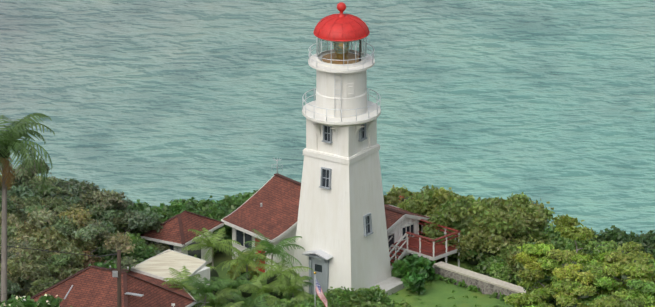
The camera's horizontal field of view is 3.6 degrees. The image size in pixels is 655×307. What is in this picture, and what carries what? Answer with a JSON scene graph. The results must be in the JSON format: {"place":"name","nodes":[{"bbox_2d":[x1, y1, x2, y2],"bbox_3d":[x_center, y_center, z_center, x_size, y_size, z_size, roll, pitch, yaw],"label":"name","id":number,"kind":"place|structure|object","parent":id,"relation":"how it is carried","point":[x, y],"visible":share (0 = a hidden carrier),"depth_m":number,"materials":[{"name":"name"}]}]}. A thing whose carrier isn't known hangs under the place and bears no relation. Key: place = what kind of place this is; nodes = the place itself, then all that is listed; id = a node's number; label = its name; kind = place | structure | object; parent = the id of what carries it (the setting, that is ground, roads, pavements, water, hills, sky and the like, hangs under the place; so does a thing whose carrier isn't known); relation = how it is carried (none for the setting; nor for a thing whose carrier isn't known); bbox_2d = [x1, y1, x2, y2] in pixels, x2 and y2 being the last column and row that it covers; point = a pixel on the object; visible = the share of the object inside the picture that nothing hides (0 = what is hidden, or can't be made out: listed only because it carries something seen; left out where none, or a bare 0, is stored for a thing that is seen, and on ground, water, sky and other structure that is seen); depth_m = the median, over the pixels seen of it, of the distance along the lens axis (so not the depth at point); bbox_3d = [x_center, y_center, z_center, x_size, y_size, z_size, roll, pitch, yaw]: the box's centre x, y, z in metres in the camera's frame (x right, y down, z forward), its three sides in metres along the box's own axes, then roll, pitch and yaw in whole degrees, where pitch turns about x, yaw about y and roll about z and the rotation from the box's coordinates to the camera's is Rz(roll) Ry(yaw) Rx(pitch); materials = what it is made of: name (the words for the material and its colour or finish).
{"place":"outdoors","nodes":[
{"label":"outdoors","id":0,"kind":"place"},
{"bbox_2d":[0,0,654,236],"bbox_3d":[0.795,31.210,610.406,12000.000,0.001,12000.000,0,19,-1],"label":"sea","id":1,"kind":"structure","parent":0,"point":[156,103],"depth_m":712.87,"materials":[{"name":"teal liquid"}]},
{"bbox_2d":[206,235,513,306],"bbox_3d":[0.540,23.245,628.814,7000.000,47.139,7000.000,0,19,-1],"label":"ground","id":2,"kind":"structure","parent":0,"point":[436,292],"depth_m":600.85,"materials":[{"name":"green plant"}]},
{"bbox_2d":[64,157,315,306],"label":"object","id":3,"kind":"object","parent":2,"relation":"on","point":[114,273],"visible":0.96,"depth_m":588.69,"materials":[{"name":"grey"}]},
{"bbox_2d":[316,282,326,305],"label":"flag stripes","id":4,"kind":"object","parent":3,"relation":"attached to","point":[321,294],"visible":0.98,"depth_m":592.76,"materials":[{"name":"white"}]},
{"bbox_2d":[316,279,320,291],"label":"canton","id":5,"kind":"object","parent":4,"relation":"attached to","point":[318,284],"visible":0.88,"depth_m":592.66,"materials":[{"name":"blue fabric"}]},
{"bbox_2d":[316,287,326,306],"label":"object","id":6,"kind":"object","parent":4,"relation":"attached to","point":[322,298],"visible":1,"depth_m":592.80,"materials":[{"name":"red"}]},
{"bbox_2d":[154,226,296,306],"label":"house wall","id":7,"kind":"structure","parent":2,"relation":"on","point":[204,271],"depth_m":603.69,"materials":[{"name":"white paint"}]},
{"bbox_2d":[132,250,204,281],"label":"flat roof","id":8,"kind":"object","parent":7,"relation":"on","point":[161,265],"visible":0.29,"depth_m":597.87,"materials":[{"name":"beige"}]},
{"bbox_2d":[255,238,264,272],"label":"trunk","id":9,"kind":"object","parent":7,"relation":"attached to","point":[258,268],"visible":0.14,"depth_m":604.37,"materials":[{"name":"red"}]},
{"bbox_2d":[159,124,413,271],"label":"pane","id":10,"kind":"object","parent":7,"relation":"attached to","point":[240,239],"visible":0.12,"depth_m":604.33,"materials":[{"name":"grey glass"}]},
{"bbox_2d":[131,183,460,306],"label":"trim","id":11,"kind":"structure","parent":7,"relation":"attached to","point":[389,231],"depth_m":604.44,"materials":[{"name":"white wood"}]},
{"bbox_2d":[33,268,193,306],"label":"roof","id":12,"kind":"structure","parent":11,"relation":"attached to","point":[97,289],"depth_m":590.20,"materials":[{"name":"red tile"}]},
{"bbox_2d":[144,212,221,243],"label":"roof","id":13,"kind":"structure","parent":11,"relation":"attached to","point":[170,232],"depth_m":603.45,"materials":[{"name":"red tile"}]},
{"bbox_2d":[30,173,406,306],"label":"roof cap","id":14,"kind":"object","parent":11,"relation":"on","point":[125,274],"visible":0.77,"depth_m":591.84,"materials":[{"name":"red tile"}]},
{"bbox_2d":[222,175,300,239],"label":"roof","id":15,"kind":"structure","parent":11,"relation":"attached to","point":[275,215],"depth_m":605.25,"materials":[{"name":"red tile"}]},
{"bbox_2d":[384,204,428,228],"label":"roof","id":16,"kind":"structure","parent":11,"relation":"attached to","point":[392,217],"depth_m":606.16,"materials":[{"name":"red tile"}]},
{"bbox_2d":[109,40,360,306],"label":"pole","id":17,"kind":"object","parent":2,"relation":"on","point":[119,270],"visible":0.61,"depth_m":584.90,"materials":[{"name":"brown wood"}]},
{"bbox_2d":[0,245,183,294],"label":"wire","id":18,"kind":"object","parent":17,"relation":"attached to","point":[78,254],"visible":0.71,"depth_m":587.11,"materials":[{"name":"grey metal"}]},
{"bbox_2d":[0,113,654,306],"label":"foliage","id":19,"kind":"object","parent":2,"relation":"on","point":[526,260],"visible":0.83,"depth_m":598.83,"materials":[{"name":"green plant"}]},
{"bbox_2d":[1,166,653,306],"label":"branches","id":20,"kind":"object","parent":2,"relation":"on","point":[4,249],"visible":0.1,"depth_m":588.64,"materials":[{"name":"brown plant"}]},
{"bbox_2d":[292,39,390,292],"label":"lighthouse tower","id":21,"kind":"structure","parent":2,"relation":"on","point":[330,221],"depth_m":599.00,"materials":[{"name":"white paint"}]},
{"bbox_2d":[306,123,372,294],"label":"trim","id":22,"kind":"structure","parent":21,"relation":"attached to","point":[322,277],"depth_m":599.88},
{"bbox_2d":[302,249,332,259],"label":"hood","id":23,"kind":"object","parent":22,"relation":"attached to","point":[323,254],"visible":0.86,"depth_m":599.61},
{"bbox_2d":[322,53,358,63],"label":"floor","id":24,"kind":"structure","parent":21,"relation":"on","point":[349,55],"depth_m":597.70,"materials":[{"name":"brown wood"}]},
{"bbox_2d":[333,42,349,59],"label":"lighthouse lens","id":25,"kind":"object","parent":24,"relation":"on","point":[346,57],"depth_m":597.50,"materials":[{"name":"brown"}]},
{"bbox_2d":[334,42,348,53],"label":"lens","id":26,"kind":"object","parent":25,"relation":"on","point":[336,46],"depth_m":597.23,"materials":[{"name":"clear glass"}]},
{"bbox_2d":[302,38,379,121],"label":"rail","id":27,"kind":"object","parent":21,"relation":"on","point":[343,60],"visible":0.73,"depth_m":597.02,"materials":[{"name":"grey metal"}]},
{"bbox_2d":[317,37,365,63],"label":"glass","id":28,"kind":"object","parent":21,"relation":"attached to","point":[318,49],"visible":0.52,"depth_m":597.01,"materials":[{"name":"clear glass"}]},
{"bbox_2d":[313,2,369,41],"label":"dome roof","id":29,"kind":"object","parent":21,"relation":"on","point":[341,27],"visible":1,"depth_m":596.32,"materials":[{"name":"red metal"}]},
{"bbox_2d":[369,276,416,296],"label":"concrete","id":30,"kind":"object","parent":2,"relation":"on","point":[391,285],"visible":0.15,"depth_m":601.39,"materials":[{"name":"concrete"}]},
{"bbox_2d":[387,218,416,259],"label":"house wall","id":31,"kind":"structure","parent":2,"relation":"on","point":[397,230],"depth_m":606.29,"materials":[{"name":"white paint"}]},
{"bbox_2d":[389,219,460,265],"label":"red deck","id":32,"kind":"object","parent":2,"relation":"on","point":[426,247],"visible":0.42,"depth_m":605.16,"materials":[{"name":"red wood"}]},
{"bbox_2d":[434,266,523,298],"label":"wall","id":33,"kind":"structure","parent":2,"relation":"on","point":[486,288],"depth_m":601.43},
{"bbox_2d":[433,261,525,293],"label":"cap","id":34,"kind":"object","parent":33,"relation":"on","point":[480,277],"visible":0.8,"depth_m":601.39,"materials":[{"name":"beige concrete"}]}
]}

